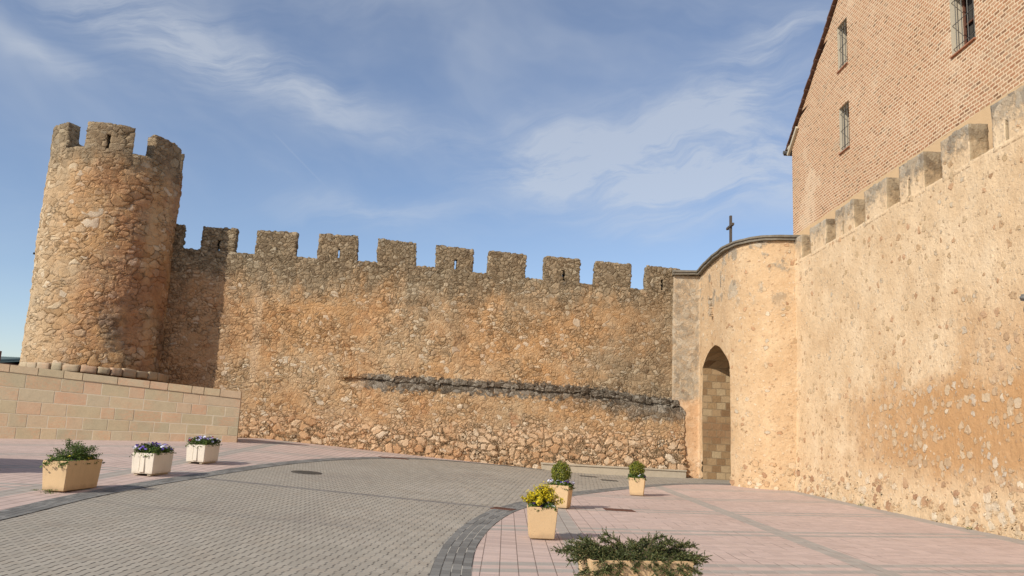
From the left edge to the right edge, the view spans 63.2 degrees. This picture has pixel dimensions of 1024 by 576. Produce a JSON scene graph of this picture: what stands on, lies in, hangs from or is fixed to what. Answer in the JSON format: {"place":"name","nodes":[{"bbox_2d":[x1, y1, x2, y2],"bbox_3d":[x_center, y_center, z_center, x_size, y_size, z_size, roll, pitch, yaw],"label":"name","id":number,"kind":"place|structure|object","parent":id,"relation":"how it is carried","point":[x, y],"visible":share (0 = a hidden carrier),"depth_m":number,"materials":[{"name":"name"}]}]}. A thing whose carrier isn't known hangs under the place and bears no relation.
{"place":"outdoors","nodes":[
{"label":"outdoors","id":0,"kind":"place"},
{"bbox_2d":[40,489,56,493],"bbox_3d":[-7.577,3.324,13.602,0.278,0.084,0.181,3,-10,0],"label":"weed","id":1,"kind":"object","parent":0,"point":[49,490],"visible":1,"depth_m":13.60,"materials":[{"name":"green plant"}]},
{"bbox_2d":[0,438,488,509],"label":"plaza","id":2,"kind":"structure","parent":0,"point":[21,470],"depth_m":21.42,"materials":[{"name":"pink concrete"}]},
{"bbox_2d":[42,459,102,491],"bbox_3d":[-7.547,3.199,14.272,0.439,0.501,1.079,2,-10,3],"label":"planter","id":3,"kind":"object","parent":2,"relation":"on","point":[79,475],"visible":0.78,"depth_m":13.89,"materials":[{"name":"beige concrete"}]},
{"bbox_2d":[40,454,104,467],"bbox_3d":[-7.535,2.960,14.309,0.502,0.224,1.313,2,-10,3],"label":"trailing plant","id":4,"kind":"object","parent":3,"relation":"in","point":[71,458],"visible":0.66,"depth_m":13.97,"materials":[{"name":"green plant"}]},
{"bbox_2d":[45,438,102,460],"bbox_3d":[-7.523,2.794,14.287,0.550,0.408,1.176,1,-10,11],"label":"leafy plant","id":5,"kind":"object","parent":3,"relation":"on","point":[83,452],"visible":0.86,"depth_m":14.30,"materials":[{"name":"green plant"}]},
{"bbox_2d":[18,121,184,382],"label":"round tower","id":6,"kind":"structure","parent":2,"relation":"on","point":[100,287],"depth_m":29.09,"materials":[{"name":"stone"}]},
{"bbox_2d":[0,364,241,442],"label":"ashlar wall","id":7,"kind":"structure","parent":2,"relation":"on","point":[38,403],"depth_m":26.73,"materials":[{"name":"stone"}]},
{"bbox_2d":[131,452,173,475],"bbox_3d":[-7.538,3.675,17.431,0.469,0.450,0.871,2,-10,4],"label":"planter","id":8,"kind":"object","parent":2,"relation":"on","point":[151,465],"visible":0.86,"depth_m":17.05,"materials":[{"name":"white concrete"}]},
{"bbox_2d":[129,442,175,456],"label":"pansies","id":9,"kind":"object","parent":8,"relation":"in","point":[157,448],"visible":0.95,"depth_m":17.26,"materials":[{"name":"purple plant"}]},
{"bbox_2d":[186,444,219,463],"bbox_3d":[-7.687,4.115,20.682,0.469,0.450,0.891,2,-10,4],"label":"planter","id":10,"kind":"object","parent":2,"relation":"on","point":[203,454],"visible":0.87,"depth_m":20.29,"materials":[{"name":"white concrete"}]},
{"bbox_2d":[185,435,221,447],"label":"pansies","id":11,"kind":"object","parent":10,"relation":"in","point":[201,440],"visible":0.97,"depth_m":20.48,"materials":[{"name":"purple plant"}]},
{"bbox_2d":[0,458,729,575],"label":"road","id":12,"kind":"structure","parent":0,"point":[380,517],"depth_m":11.96,"materials":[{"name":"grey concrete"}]},
{"bbox_2d":[0,457,543,519],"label":"kerb","id":13,"kind":"structure","parent":12,"relation":"on","point":[30,508],"depth_m":15.14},
{"bbox_2d":[291,470,321,473],"bbox_3d":[-5.052,4.528,20.445,0.740,0.020,0.740,5,-8,0],"label":"manhole cover","id":14,"kind":"object","parent":12,"relation":"on","point":[304,472],"visible":1,"depth_m":20.37,"materials":[{"name":"metal"}]},
{"bbox_2d":[378,456,408,459],"bbox_3d":[-4.005,5.751,28.157,1.000,0.018,0.300,11,-9,-29],"label":"drain grate","id":15,"kind":"object","parent":12,"relation":"on","point":[393,457],"visible":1,"depth_m":28.08,"materials":[{"name":"metal"}]},
{"bbox_2d":[429,483,730,575],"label":"kerb","id":16,"kind":"structure","parent":12,"relation":"on","point":[455,555],"depth_m":11.38,"materials":[{"name":"grey stone"}]},
{"bbox_2d":[490,507,515,510],"bbox_3d":[-0.163,4.199,15.821,0.420,0.017,0.300,1,-10,20],"label":"drain grate","id":17,"kind":"object","parent":16,"relation":"on","point":[502,508],"visible":1,"depth_m":15.78,"materials":[{"name":"metal"}]},
{"bbox_2d":[0,0,832,356],"label":"sky","id":18,"kind":"structure","parent":0,"point":[633,132],"materials":[{"name":"blue"}]},
{"bbox_2d":[471,484,1023,575],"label":"plaza","id":19,"kind":"structure","parent":0,"point":[737,531],"depth_m":13.83,"materials":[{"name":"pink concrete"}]},
{"bbox_2d":[527,504,557,539],"bbox_3d":[0.432,3.405,12.105,0.419,0.456,0.419,3,-10,-3],"label":"planter","id":20,"kind":"object","parent":19,"relation":"on","point":[542,524],"visible":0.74,"depth_m":11.92,"materials":[{"name":"beige concrete"}]},
{"bbox_2d":[527,501,555,511],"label":"pansies","id":21,"kind":"object","parent":20,"relation":"in","point":[549,504],"visible":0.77,"depth_m":11.97,"materials":[{"name":"green plant"}]},
{"bbox_2d":[520,481,564,505],"bbox_3d":[0.447,3.038,12.191,0.575,0.444,0.605,10,-12,-39],"label":"golden shrub","id":22,"kind":"object","parent":20,"relation":"on","point":[544,494],"visible":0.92,"depth_m":12.09,"materials":[{"name":"yellow plant"}]},
{"bbox_2d":[549,484,572,508],"bbox_3d":[0.987,4.227,16.890,0.424,0.456,0.424,0,-10,17],"label":"planter","id":23,"kind":"object","parent":19,"relation":"on","point":[564,494],"visible":0.68,"depth_m":16.70,"materials":[{"name":"beige concrete"}]},
{"bbox_2d":[547,478,574,490],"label":"pansies","id":24,"kind":"object","parent":23,"relation":"in","point":[568,483],"visible":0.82,"depth_m":16.80,"materials":[{"name":"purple plant"}]},
{"bbox_2d":[550,461,571,482],"bbox_3d":[1.009,3.802,17.000,0.463,0.565,0.456,3,-10,0],"label":"boxwood ball","id":25,"kind":"object","parent":23,"relation":"on","point":[560,467],"visible":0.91,"depth_m":16.90,"materials":[{"name":"green plant"}]},
{"bbox_2d":[603,508,635,511],"bbox_3d":[2.222,4.597,17.242,0.620,0.016,0.420,4,-10,-4],"label":"access plate","id":26,"kind":"object","parent":19,"relation":"on","point":[614,509],"visible":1,"depth_m":17.18,"materials":[{"name":"metal"}]},
{"bbox_2d":[578,558,693,575],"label":"planter","id":27,"kind":"object","parent":19,"relation":"on","point":[627,572],"visible":0.45,"depth_m":7.41,"materials":[{"name":"beige concrete"}]},
{"bbox_2d":[550,527,711,575],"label":"juniper","id":28,"kind":"object","parent":27,"relation":"in","point":[651,549],"visible":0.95,"depth_m":7.55,"materials":[{"name":"green plant"}]},
{"bbox_2d":[629,477,645,495],"bbox_3d":[3.276,5.204,21.812,0.424,0.456,0.424,0,-10,12],"label":"planter","id":29,"kind":"object","parent":19,"relation":"on","point":[637,487],"visible":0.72,"depth_m":21.63,"materials":[{"name":"beige concrete"}]},
{"bbox_2d":[628,461,644,475],"bbox_3d":[3.287,4.795,21.910,0.465,0.527,0.453,3,-10,0],"label":"boxwood ball","id":30,"kind":"object","parent":29,"relation":"on","point":[637,467],"visible":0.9,"depth_m":21.80,"materials":[{"name":"green plant"}]},
{"bbox_2d":[628,472,646,481],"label":"pansies","id":31,"kind":"object","parent":29,"relation":"in","point":[630,475],"visible":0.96,"depth_m":21.68,"materials":[{"name":"green plant"}]},
{"bbox_3d":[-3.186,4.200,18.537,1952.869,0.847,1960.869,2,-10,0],"label":"ground","id":32,"kind":"structure","parent":0,"visible":0},
{"bbox_2d":[0,351,19,365],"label":"distant house","id":33,"kind":"structure","parent":32,"relation":"on","point":[10,360],"depth_m":68.54,"materials":[{"name":"grey tile"}]},
{"bbox_2d":[159,224,687,477],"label":"curtain wall","id":34,"kind":"structure","parent":32,"relation":"on","point":[502,360],"depth_m":32.27,"materials":[{"name":"stone"}]},
{"bbox_2d":[541,462,686,477],"bbox_3d":[3.923,7.137,32.406,5.742,0.485,0.760,4,-10,-8],"label":"ledge","id":35,"kind":"object","parent":32,"relation":"on","point":[617,470],"visible":0.68,"depth_m":32.07,"materials":[{"name":"beige stone"}]},
{"bbox_2d":[672,235,799,490],"bbox_3d":[8.951,3.088,31.202,5.072,8.815,7.405,3,-10,0],"label":"gate bastion","id":36,"kind":"object","parent":32,"relation":"on","point":[734,373],"visible":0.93,"depth_m":28.84,"materials":[{"name":"stone"}]},
{"bbox_2d":[726,215,733,242],"bbox_3d":[8.062,-1.940,30.712,0.110,1.500,0.820,3,-10,0],"label":"cross","id":37,"kind":"object","parent":36,"relation":"on","point":[729,227],"visible":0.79,"depth_m":30.70,"materials":[{"name":"metal"}]},
{"bbox_2d":[783,0,1023,234],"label":"brick building","id":38,"kind":"structure","parent":32,"relation":"on","point":[891,87],"depth_m":23.96,"materials":[{"name":"brick"}]},
{"bbox_2d":[836,17,847,73],"bbox_3d":[11.155,-8.076,27.664,0.455,1.678,0.880,2,-10,0],"label":"window","id":39,"kind":"structure","parent":38,"relation":"in","point":[842,28],"depth_m":28.01,"materials":[{"name":"glass"}]},
{"bbox_2d":[838,100,849,154],"bbox_3d":[11.032,-5.244,27.185,0.455,1.628,0.880,2,-10,0],"label":"window","id":40,"kind":"structure","parent":38,"relation":"in","point":[844,129],"depth_m":27.54,"materials":[{"name":"glass"}]},
{"bbox_2d":[949,0,975,58],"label":"window","id":41,"kind":"structure","parent":38,"relation":"in","point":[962,16],"depth_m":20.63,"materials":[{"name":"glass"}]},
{"bbox_2d":[794,85,1023,539],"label":"fortress wall","id":42,"kind":"structure","parent":32,"relation":"on","point":[909,291],"depth_m":19.21,"materials":[{"name":"beige stone"}]}
]}

